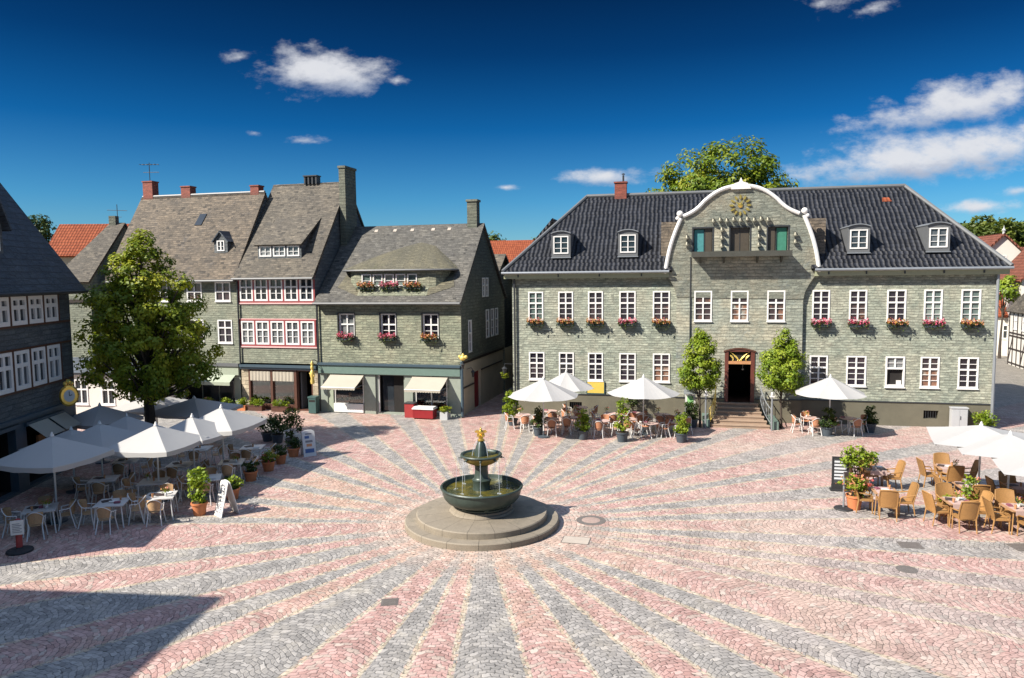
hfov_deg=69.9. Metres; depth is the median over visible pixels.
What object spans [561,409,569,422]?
rattan chair
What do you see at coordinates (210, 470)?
bistro chair
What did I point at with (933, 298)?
window
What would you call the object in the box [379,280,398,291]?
flower box
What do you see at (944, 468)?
wooden table
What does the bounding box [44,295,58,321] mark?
window
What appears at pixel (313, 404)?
litter bin
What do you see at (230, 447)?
bistro chair
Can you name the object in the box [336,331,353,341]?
flower box
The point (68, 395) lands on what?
hanging clock
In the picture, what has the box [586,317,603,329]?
flower box
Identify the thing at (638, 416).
rattan chair
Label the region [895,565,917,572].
round cover
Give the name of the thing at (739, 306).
window
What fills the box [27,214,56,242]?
distant tree
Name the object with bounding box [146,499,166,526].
bistro chair
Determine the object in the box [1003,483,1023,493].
wooden table
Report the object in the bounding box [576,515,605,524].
round cover
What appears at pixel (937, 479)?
wicker chair
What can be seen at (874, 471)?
wooden table
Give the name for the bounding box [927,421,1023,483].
market parasol
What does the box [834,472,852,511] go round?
menu post
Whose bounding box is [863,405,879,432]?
planter shrub
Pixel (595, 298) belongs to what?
window
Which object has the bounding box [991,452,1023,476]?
market parasol
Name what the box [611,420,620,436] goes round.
rattan chair
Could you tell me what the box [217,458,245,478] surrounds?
white table
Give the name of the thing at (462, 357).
corner lantern
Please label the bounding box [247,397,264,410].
plant trough
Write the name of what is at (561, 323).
flower box
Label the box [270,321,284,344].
window
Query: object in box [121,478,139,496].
bistro chair
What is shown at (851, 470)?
wicker chair
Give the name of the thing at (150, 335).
linden tree
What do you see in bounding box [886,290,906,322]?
window
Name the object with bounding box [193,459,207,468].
bistro chair
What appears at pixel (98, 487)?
bistro chair
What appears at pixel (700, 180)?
maple tree
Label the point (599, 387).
yellow notice
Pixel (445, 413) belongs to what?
plant pot
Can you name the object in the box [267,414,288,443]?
potted shrub
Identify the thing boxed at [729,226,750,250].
carillon door
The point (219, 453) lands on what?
bistro chair
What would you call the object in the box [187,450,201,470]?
bistro chair
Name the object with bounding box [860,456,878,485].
wicker chair
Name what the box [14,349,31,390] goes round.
window
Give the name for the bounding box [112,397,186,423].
square parasol
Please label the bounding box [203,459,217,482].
bistro chair
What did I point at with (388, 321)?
window
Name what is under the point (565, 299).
window
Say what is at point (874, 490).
wooden table
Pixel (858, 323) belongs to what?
flower box
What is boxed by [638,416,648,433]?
rattan chair
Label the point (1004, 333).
window
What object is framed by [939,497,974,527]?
wooden table
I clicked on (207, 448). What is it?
white table
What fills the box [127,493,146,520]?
bistro chair
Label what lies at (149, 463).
bistro chair
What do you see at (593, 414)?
rattan chair
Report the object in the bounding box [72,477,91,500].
bistro chair
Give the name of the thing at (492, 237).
distant tree
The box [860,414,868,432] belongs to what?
rattan chair
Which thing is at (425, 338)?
flower box
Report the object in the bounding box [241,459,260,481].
potted plant
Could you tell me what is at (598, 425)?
rattan chair
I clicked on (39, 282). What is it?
dark slate house
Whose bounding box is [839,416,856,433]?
round table
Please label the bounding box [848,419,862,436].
rattan chair
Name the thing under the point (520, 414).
round table
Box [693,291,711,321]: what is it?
window
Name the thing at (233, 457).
bistro chair
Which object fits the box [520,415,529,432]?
rattan chair
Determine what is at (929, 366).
window
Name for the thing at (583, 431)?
planter shrub
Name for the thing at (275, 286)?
window
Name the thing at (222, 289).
window
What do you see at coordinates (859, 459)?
potted shrub
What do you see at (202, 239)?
brown roofed house
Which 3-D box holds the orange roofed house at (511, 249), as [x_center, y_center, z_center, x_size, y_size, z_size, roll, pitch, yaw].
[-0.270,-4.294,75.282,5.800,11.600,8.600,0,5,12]
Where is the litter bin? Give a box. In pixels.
[307,395,319,412]
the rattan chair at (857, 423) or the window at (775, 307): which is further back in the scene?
the window at (775, 307)
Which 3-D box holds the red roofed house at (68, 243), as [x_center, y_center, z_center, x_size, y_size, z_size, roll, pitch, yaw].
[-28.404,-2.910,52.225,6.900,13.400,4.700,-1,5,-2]
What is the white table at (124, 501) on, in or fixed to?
on the ground at (722, 552)
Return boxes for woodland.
[959,214,1023,246]
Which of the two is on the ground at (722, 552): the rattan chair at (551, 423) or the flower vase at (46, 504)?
the rattan chair at (551, 423)
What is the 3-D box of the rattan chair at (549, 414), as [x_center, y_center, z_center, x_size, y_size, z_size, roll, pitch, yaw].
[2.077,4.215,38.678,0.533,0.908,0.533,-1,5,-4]
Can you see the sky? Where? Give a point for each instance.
(527, 110)
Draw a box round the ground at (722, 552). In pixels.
[0,356,1023,677]
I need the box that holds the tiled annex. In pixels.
[996,293,1008,355]
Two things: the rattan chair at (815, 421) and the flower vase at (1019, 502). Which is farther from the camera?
the rattan chair at (815, 421)
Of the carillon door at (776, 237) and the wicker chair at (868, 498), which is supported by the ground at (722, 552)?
the wicker chair at (868, 498)
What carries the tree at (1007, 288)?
on the ground at (722, 552)
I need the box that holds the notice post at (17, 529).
[5,518,33,555]
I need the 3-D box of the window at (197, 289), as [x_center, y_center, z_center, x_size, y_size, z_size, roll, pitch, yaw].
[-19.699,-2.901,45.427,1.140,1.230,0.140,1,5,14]
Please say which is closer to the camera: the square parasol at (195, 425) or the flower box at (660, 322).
the square parasol at (195, 425)
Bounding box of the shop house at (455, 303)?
[312,199,512,417]
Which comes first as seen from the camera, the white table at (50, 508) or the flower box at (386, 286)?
the white table at (50, 508)
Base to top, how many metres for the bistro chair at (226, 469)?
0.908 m
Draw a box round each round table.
[516,413,530,429]
[544,417,558,433]
[563,415,577,431]
[594,419,609,435]
[603,412,617,427]
[623,417,637,432]
[642,421,658,438]
[654,413,669,426]
[803,416,818,431]
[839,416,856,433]
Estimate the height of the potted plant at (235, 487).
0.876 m
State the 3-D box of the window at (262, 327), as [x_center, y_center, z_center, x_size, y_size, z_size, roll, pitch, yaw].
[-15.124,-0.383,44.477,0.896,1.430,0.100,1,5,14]
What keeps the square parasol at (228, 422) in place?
on the ground at (722, 552)
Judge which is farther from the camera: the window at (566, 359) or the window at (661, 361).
the window at (566, 359)
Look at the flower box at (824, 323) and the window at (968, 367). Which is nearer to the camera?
the window at (968, 367)
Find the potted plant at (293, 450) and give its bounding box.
[284,437,301,456]
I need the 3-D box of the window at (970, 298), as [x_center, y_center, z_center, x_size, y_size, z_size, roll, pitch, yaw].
[23.158,-1.666,36.977,0.960,1.690,0.140,0,5,12]
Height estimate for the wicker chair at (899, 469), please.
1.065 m
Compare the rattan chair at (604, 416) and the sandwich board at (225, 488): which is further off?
the rattan chair at (604, 416)
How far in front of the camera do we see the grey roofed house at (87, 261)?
46.86 m
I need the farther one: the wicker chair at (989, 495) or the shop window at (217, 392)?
the shop window at (217, 392)
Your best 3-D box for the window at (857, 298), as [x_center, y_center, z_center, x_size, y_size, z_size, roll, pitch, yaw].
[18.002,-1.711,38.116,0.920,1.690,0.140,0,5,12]
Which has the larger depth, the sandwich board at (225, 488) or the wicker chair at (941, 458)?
the wicker chair at (941, 458)
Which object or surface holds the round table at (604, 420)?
on the ground at (722, 552)
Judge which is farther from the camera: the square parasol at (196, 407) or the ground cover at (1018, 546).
the square parasol at (196, 407)
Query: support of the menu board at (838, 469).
on the ground at (722, 552)
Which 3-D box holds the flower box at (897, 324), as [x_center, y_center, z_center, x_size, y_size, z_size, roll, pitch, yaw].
[19.754,-0.755,37.575,1.072,0.733,0.655,0,5,12]
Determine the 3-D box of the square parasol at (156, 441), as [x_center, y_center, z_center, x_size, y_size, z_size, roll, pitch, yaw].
[-12.807,4.416,26.472,2.510,2.910,2.510,0,5,9]
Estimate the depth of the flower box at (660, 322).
40.07 m
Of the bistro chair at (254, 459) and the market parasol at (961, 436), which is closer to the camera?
the market parasol at (961, 436)
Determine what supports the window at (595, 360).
in the slate house at (741, 272)
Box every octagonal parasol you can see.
[508,376,577,437]
[550,370,593,426]
[607,374,679,435]
[795,374,866,436]
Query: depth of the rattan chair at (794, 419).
36.75 m
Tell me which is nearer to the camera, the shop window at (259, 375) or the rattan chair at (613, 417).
the rattan chair at (613, 417)
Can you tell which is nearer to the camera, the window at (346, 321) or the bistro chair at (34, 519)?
the bistro chair at (34, 519)
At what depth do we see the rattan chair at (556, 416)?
37.94 m
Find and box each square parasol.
[0,432,113,524]
[18,427,83,493]
[65,420,139,492]
[72,402,143,463]
[107,422,207,501]
[108,413,162,477]
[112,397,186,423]
[143,396,242,445]
[169,413,229,485]
[200,404,266,478]
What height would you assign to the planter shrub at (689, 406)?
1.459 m
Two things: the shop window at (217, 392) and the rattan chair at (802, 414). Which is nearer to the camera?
the rattan chair at (802, 414)
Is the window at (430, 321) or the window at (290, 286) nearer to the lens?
the window at (430, 321)
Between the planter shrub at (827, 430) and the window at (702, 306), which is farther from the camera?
the window at (702, 306)
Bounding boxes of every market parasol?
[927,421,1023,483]
[957,431,1023,513]
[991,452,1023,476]
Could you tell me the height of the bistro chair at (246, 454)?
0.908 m
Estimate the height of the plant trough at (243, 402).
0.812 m
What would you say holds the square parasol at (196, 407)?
on the ground at (722, 552)
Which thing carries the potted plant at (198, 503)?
on the ground at (722, 552)
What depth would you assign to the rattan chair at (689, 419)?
36.54 m
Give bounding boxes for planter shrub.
[529,406,546,436]
[574,408,591,439]
[613,397,631,441]
[625,398,638,412]
[672,412,690,442]
[684,401,698,427]
[818,407,838,436]
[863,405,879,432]
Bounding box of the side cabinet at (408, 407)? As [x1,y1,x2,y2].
[404,401,416,417]
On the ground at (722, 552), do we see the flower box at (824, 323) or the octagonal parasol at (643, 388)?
the octagonal parasol at (643, 388)
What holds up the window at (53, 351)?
in the dark slate house at (39, 282)
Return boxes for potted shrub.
[257,412,281,441]
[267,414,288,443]
[279,407,304,446]
[835,473,873,510]
[839,444,879,480]
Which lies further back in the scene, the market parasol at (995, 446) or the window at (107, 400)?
the window at (107, 400)
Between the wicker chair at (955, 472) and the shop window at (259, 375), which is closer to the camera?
the wicker chair at (955, 472)
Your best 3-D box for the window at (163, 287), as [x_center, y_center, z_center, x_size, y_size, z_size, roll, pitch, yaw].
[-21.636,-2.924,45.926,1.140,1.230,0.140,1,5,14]
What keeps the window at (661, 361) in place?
in the slate house at (741, 272)
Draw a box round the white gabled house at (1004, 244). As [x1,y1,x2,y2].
[977,227,1022,260]
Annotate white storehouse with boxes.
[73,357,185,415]
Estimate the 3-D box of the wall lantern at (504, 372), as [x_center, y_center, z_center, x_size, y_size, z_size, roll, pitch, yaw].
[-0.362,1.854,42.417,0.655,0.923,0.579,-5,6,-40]
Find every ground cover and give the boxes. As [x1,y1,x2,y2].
[381,598,398,605]
[560,536,590,544]
[896,541,923,548]
[1005,543,1023,550]
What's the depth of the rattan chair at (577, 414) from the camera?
38.19 m
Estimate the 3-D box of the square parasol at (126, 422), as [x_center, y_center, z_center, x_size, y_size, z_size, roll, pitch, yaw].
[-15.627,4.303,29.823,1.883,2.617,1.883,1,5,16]
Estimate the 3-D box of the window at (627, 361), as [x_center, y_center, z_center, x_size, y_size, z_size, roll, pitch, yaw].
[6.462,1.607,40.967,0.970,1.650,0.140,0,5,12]
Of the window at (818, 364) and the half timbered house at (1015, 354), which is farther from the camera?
the half timbered house at (1015, 354)
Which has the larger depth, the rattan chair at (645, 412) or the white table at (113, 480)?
the rattan chair at (645, 412)
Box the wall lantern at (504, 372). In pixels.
[500,363,508,377]
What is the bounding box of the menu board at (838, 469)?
[829,456,850,491]
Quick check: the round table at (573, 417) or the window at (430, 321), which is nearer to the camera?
the round table at (573, 417)
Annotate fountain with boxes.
[405,427,558,550]
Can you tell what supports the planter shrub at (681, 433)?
on the ground at (722, 552)
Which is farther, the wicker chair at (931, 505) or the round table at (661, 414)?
the round table at (661, 414)
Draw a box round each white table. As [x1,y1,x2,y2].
[21,502,58,537]
[87,474,120,502]
[92,497,132,529]
[110,457,142,480]
[136,477,169,503]
[144,490,178,521]
[164,461,195,481]
[185,445,213,461]
[194,473,221,492]
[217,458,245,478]
[239,444,265,466]
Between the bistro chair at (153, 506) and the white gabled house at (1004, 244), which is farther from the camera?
the white gabled house at (1004, 244)
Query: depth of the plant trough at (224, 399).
44.65 m
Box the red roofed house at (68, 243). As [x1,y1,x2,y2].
[49,204,128,264]
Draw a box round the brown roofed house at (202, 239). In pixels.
[101,164,267,403]
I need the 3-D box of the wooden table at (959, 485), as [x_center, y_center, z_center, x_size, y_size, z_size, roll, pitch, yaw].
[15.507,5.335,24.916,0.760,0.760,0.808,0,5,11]
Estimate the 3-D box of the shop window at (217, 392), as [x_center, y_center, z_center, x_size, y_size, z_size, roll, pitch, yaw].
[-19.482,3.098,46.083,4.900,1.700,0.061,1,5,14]
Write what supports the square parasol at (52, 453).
on the ground at (722, 552)
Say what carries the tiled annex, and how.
on the ground at (722, 552)
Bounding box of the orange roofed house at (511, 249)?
[490,240,533,262]
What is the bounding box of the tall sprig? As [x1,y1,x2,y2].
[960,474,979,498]
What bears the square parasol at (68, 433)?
on the ground at (722, 552)
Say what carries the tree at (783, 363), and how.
on the ground at (722, 552)
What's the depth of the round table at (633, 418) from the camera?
37.00 m
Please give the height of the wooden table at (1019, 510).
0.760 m
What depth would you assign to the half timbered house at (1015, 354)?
61.14 m
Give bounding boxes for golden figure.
[309,359,316,383]
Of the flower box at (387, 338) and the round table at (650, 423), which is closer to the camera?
the round table at (650, 423)
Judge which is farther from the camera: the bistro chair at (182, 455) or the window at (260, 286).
the window at (260, 286)
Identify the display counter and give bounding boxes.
[412,405,437,419]
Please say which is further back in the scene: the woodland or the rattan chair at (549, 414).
the woodland
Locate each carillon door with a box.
[692,227,713,251]
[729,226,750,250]
[766,225,789,250]
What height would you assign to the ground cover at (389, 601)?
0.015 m
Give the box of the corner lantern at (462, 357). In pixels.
[458,354,467,368]
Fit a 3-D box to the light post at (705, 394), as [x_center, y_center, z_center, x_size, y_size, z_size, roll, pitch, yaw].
[10.033,3.652,37.947,0.240,1.980,0.160,0,5,12]
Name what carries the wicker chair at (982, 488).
on the ground at (722, 552)
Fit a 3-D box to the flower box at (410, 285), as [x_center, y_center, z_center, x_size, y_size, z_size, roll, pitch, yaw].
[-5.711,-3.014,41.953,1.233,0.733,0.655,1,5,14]
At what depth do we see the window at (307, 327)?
43.72 m
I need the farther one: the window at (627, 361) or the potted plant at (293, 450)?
the window at (627, 361)
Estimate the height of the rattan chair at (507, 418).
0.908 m
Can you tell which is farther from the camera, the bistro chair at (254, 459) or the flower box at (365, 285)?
the flower box at (365, 285)
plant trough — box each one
[220,397,233,402]
[235,397,248,410]
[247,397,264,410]
[271,399,290,411]
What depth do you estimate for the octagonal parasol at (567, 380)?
38.10 m
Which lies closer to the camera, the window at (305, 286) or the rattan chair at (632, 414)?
the rattan chair at (632, 414)
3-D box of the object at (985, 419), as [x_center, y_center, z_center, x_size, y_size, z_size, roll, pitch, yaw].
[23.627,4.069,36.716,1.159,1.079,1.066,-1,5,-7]
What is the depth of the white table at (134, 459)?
29.34 m
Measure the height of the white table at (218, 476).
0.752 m
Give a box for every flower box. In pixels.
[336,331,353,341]
[355,281,375,292]
[377,332,395,342]
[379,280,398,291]
[402,281,422,292]
[419,333,438,344]
[526,317,543,328]
[556,317,573,328]
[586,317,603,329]
[618,317,636,328]
[652,318,670,329]
[810,317,831,329]
[847,316,869,329]
[886,318,908,330]
[922,317,945,329]
[960,318,984,331]
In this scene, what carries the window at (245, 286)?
in the pink framed house at (301, 234)
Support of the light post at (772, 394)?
on the ground at (722, 552)
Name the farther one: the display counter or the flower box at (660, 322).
the display counter
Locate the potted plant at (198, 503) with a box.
[187,466,210,515]
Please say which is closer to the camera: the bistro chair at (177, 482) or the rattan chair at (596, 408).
the bistro chair at (177, 482)
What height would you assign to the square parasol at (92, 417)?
2.669 m
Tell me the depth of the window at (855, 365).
38.42 m
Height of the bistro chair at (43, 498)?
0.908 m
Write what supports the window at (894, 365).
in the slate house at (741, 272)
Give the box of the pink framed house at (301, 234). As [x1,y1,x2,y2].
[231,165,363,410]
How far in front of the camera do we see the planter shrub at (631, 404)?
40.43 m
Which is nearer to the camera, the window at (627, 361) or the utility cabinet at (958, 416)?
the utility cabinet at (958, 416)
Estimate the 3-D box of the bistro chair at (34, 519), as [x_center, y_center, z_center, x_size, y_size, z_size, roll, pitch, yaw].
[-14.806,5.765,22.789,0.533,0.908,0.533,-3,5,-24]
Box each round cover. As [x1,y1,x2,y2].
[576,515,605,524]
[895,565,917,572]
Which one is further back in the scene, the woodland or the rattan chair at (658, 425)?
the woodland
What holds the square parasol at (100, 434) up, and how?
on the ground at (722, 552)
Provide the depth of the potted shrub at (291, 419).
34.51 m
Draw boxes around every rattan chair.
[504,412,514,429]
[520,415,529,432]
[546,411,556,427]
[547,419,556,436]
[552,413,563,431]
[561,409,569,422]
[562,418,573,434]
[574,412,581,427]
[589,405,597,419]
[591,410,599,427]
[593,421,604,438]
[600,414,609,432]
[607,414,617,430]
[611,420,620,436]
[628,412,636,431]
[630,420,641,439]
[635,414,645,430]
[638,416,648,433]
[640,416,649,435]
[644,410,653,426]
[655,415,664,431]
[655,419,666,437]
[658,419,670,437]
[665,415,675,433]
[683,417,692,433]
[790,414,802,432]
[799,411,812,429]
[808,418,821,435]
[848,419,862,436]
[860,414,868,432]
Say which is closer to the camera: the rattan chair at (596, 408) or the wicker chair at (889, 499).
the wicker chair at (889, 499)
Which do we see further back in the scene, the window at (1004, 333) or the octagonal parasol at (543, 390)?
the window at (1004, 333)
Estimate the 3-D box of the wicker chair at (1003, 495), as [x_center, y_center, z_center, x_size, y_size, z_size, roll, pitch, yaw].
[15.661,5.332,23.182,0.609,1.065,0.670,1,5,16]
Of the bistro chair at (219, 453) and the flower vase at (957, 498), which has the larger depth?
the bistro chair at (219, 453)
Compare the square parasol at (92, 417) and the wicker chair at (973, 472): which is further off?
the square parasol at (92, 417)
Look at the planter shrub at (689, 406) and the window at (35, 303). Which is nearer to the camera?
the window at (35, 303)
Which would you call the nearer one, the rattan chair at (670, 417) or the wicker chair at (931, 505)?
the wicker chair at (931, 505)
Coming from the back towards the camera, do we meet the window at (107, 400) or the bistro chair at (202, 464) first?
the window at (107, 400)
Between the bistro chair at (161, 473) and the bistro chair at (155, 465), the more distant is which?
the bistro chair at (155, 465)
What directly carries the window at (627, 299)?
in the slate house at (741, 272)
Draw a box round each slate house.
[0,183,88,503]
[494,254,512,347]
[501,173,1013,429]
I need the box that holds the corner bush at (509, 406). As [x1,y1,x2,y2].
[502,390,523,425]
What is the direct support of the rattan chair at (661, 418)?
on the ground at (722, 552)
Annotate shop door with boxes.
[297,371,307,408]
[378,375,403,411]
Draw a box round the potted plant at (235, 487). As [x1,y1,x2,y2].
[224,474,243,499]
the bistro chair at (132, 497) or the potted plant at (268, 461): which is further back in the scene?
the potted plant at (268, 461)
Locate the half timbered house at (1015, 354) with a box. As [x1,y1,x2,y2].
[1005,294,1023,369]
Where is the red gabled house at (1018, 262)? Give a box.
[999,249,1023,355]
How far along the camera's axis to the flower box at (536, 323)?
41.58 m
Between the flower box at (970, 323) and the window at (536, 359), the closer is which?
the flower box at (970, 323)
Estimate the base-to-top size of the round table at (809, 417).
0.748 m
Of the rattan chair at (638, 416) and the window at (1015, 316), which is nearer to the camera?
the rattan chair at (638, 416)
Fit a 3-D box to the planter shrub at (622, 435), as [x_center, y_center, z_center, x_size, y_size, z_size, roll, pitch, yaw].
[5.317,3.838,35.189,0.837,2.182,0.862,4,7,43]
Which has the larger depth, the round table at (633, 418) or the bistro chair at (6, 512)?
the round table at (633, 418)
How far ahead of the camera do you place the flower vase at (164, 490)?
24.55 m
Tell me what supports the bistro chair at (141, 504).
on the ground at (722, 552)
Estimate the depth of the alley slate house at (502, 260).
55.66 m
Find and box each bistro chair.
[1,507,24,537]
[25,512,47,541]
[35,495,54,524]
[58,499,77,530]
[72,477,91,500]
[77,499,99,528]
[90,482,109,506]
[95,507,118,534]
[111,489,129,519]
[112,463,127,485]
[120,472,135,493]
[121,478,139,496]
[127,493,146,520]
[128,495,148,524]
[138,458,153,478]
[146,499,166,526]
[151,470,165,491]
[153,461,169,479]
[158,483,175,512]
[166,467,181,489]
[167,475,186,501]
[176,452,188,460]
[177,476,193,501]
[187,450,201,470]
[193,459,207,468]
[199,481,214,504]
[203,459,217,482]
[204,467,217,492]
[210,444,221,465]
[220,464,235,485]
[227,444,239,453]
[228,452,242,476]
[240,449,253,467]
[244,456,258,480]
[264,443,275,453]
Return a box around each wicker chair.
[849,465,866,488]
[851,478,873,513]
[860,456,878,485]
[877,490,898,521]
[882,460,905,490]
[893,482,918,516]
[916,457,938,487]
[922,490,949,525]
[933,452,952,483]
[933,474,957,502]
[935,482,958,519]
[941,465,964,489]
[951,501,980,533]
[963,460,978,479]
[964,490,993,526]
[965,485,990,501]
[982,496,1010,534]
[985,475,1002,506]
[994,488,1019,527]
[998,471,1023,503]
[1016,515,1023,535]
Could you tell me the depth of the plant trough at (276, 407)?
43.98 m
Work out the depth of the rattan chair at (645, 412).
38.43 m
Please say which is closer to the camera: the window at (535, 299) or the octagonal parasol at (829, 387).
the octagonal parasol at (829, 387)
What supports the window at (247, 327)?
in the pink framed house at (301, 234)
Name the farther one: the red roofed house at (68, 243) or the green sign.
the red roofed house at (68, 243)
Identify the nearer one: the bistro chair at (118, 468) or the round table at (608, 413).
the bistro chair at (118, 468)
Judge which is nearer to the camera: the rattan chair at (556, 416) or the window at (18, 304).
the window at (18, 304)
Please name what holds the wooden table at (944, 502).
on the ground at (722, 552)
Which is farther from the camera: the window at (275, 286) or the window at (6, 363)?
the window at (275, 286)
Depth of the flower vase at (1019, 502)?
22.47 m
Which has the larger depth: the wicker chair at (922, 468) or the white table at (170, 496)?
the wicker chair at (922, 468)
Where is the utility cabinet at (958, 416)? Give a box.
[949,406,968,426]
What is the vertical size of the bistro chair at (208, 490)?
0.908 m
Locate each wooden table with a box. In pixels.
[863,465,889,490]
[870,486,899,516]
[933,464,950,483]
[938,494,951,516]
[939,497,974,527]
[952,481,978,496]
[998,503,1023,534]
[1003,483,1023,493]
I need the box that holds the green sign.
[684,389,696,412]
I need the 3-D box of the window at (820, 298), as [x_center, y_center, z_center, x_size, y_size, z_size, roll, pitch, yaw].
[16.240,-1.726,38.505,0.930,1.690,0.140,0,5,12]
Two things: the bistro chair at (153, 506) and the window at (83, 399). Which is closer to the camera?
the bistro chair at (153, 506)
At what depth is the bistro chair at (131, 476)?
26.99 m
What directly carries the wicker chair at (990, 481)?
on the ground at (722, 552)
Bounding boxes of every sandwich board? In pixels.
[214,479,239,517]
[301,430,316,456]
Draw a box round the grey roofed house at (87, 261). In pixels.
[67,216,127,356]
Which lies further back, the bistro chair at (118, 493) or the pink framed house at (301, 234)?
the pink framed house at (301, 234)
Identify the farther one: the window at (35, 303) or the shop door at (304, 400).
the shop door at (304, 400)
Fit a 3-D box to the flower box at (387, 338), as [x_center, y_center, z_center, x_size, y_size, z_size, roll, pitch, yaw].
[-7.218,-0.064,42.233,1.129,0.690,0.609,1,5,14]
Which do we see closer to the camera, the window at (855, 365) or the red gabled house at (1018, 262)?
the window at (855, 365)
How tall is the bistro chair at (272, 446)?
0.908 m
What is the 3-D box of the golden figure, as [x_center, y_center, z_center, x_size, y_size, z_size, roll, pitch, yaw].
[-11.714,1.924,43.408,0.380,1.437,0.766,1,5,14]
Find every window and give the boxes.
[0,297,9,326]
[0,352,14,395]
[11,296,27,325]
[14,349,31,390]
[28,295,43,323]
[31,346,47,385]
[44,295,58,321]
[47,344,61,381]
[74,379,88,404]
[101,380,115,405]
[159,283,173,301]
[185,378,234,402]
[186,282,201,301]
[214,282,230,301]
[217,320,233,343]
[239,280,252,300]
[241,321,254,343]
[250,370,270,400]
[254,280,267,300]
[255,321,269,344]
[269,280,282,300]
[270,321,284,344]
[273,371,294,404]
[284,280,297,300]
[285,321,299,344]
[299,280,312,300]
[300,321,314,344]
[334,385,363,412]
[339,314,354,336]
[381,314,395,335]
[415,376,446,412]
[423,314,438,337]
[528,292,542,319]
[529,352,544,380]
[558,291,572,319]
[559,352,573,375]
[587,353,603,381]
[588,291,602,321]
[619,291,635,321]
[619,353,635,382]
[653,291,669,320]
[653,353,669,382]
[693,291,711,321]
[730,291,748,321]
[766,290,784,321]
[809,355,827,384]
[812,290,829,321]
[846,356,866,387]
[848,290,867,321]
[884,356,904,387]
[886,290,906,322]
[919,357,939,388]
[923,289,942,322]
[956,357,978,389]
[959,289,981,322]
[1002,325,1006,338]
[1013,315,1016,329]
[1022,316,1023,331]
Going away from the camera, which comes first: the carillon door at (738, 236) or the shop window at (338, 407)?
the carillon door at (738, 236)
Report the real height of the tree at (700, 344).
5.232 m
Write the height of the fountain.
3.180 m
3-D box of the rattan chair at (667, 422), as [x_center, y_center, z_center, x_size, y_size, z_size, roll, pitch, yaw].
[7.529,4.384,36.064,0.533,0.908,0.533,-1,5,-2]
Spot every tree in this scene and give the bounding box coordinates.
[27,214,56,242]
[72,228,224,423]
[488,231,505,240]
[645,134,799,191]
[676,328,724,427]
[754,328,809,427]
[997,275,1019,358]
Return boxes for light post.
[703,391,707,428]
[770,392,774,430]
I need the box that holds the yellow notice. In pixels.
[586,381,604,393]
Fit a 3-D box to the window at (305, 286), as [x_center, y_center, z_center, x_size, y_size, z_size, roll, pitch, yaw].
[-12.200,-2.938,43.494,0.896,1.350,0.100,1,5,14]
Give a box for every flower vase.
[41,498,51,508]
[161,486,169,495]
[955,490,961,500]
[1015,496,1023,506]
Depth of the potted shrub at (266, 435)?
36.01 m
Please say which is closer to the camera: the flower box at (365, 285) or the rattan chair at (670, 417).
the rattan chair at (670, 417)
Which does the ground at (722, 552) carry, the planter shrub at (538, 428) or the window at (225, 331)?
the planter shrub at (538, 428)
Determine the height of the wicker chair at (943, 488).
1.065 m
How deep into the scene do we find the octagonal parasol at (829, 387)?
35.15 m
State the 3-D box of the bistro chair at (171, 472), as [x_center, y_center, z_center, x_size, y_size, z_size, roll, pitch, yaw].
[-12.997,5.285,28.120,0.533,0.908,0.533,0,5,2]
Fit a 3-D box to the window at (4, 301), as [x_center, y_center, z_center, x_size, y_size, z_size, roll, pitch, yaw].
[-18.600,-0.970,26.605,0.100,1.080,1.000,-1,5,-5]
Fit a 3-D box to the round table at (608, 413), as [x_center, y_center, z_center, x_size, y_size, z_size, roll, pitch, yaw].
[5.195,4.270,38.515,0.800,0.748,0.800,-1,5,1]
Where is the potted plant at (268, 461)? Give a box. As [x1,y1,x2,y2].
[257,448,279,471]
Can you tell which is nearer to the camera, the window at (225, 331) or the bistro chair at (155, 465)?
the bistro chair at (155, 465)
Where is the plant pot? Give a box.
[439,406,451,419]
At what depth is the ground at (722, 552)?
19.94 m
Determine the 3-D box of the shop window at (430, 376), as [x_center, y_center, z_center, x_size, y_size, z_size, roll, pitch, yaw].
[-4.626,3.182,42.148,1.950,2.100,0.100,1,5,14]
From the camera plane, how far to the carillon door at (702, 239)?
39.42 m
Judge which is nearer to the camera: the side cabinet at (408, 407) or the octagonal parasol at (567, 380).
the octagonal parasol at (567, 380)
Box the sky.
[0,0,1023,239]
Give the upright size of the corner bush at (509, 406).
1.926 m
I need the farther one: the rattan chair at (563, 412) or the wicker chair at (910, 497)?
the rattan chair at (563, 412)
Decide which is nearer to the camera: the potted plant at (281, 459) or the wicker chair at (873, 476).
the wicker chair at (873, 476)
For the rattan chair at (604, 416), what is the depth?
37.45 m
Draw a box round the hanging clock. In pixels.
[59,375,78,405]
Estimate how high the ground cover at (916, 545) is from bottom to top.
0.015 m
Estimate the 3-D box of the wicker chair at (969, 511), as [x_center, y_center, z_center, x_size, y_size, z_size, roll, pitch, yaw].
[13.953,5.408,22.509,0.609,1.065,0.670,0,5,8]
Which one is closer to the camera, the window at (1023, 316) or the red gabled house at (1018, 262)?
the window at (1023, 316)
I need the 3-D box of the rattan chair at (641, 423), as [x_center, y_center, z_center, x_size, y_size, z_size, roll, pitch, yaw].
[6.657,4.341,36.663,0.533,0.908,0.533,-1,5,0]
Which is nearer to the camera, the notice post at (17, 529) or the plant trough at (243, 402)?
the notice post at (17, 529)
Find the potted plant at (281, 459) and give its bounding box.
[273,444,287,464]
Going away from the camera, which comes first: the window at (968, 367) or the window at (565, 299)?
the window at (968, 367)
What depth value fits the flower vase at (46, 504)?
23.35 m
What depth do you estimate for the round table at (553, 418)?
37.22 m
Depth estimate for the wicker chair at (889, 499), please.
23.51 m

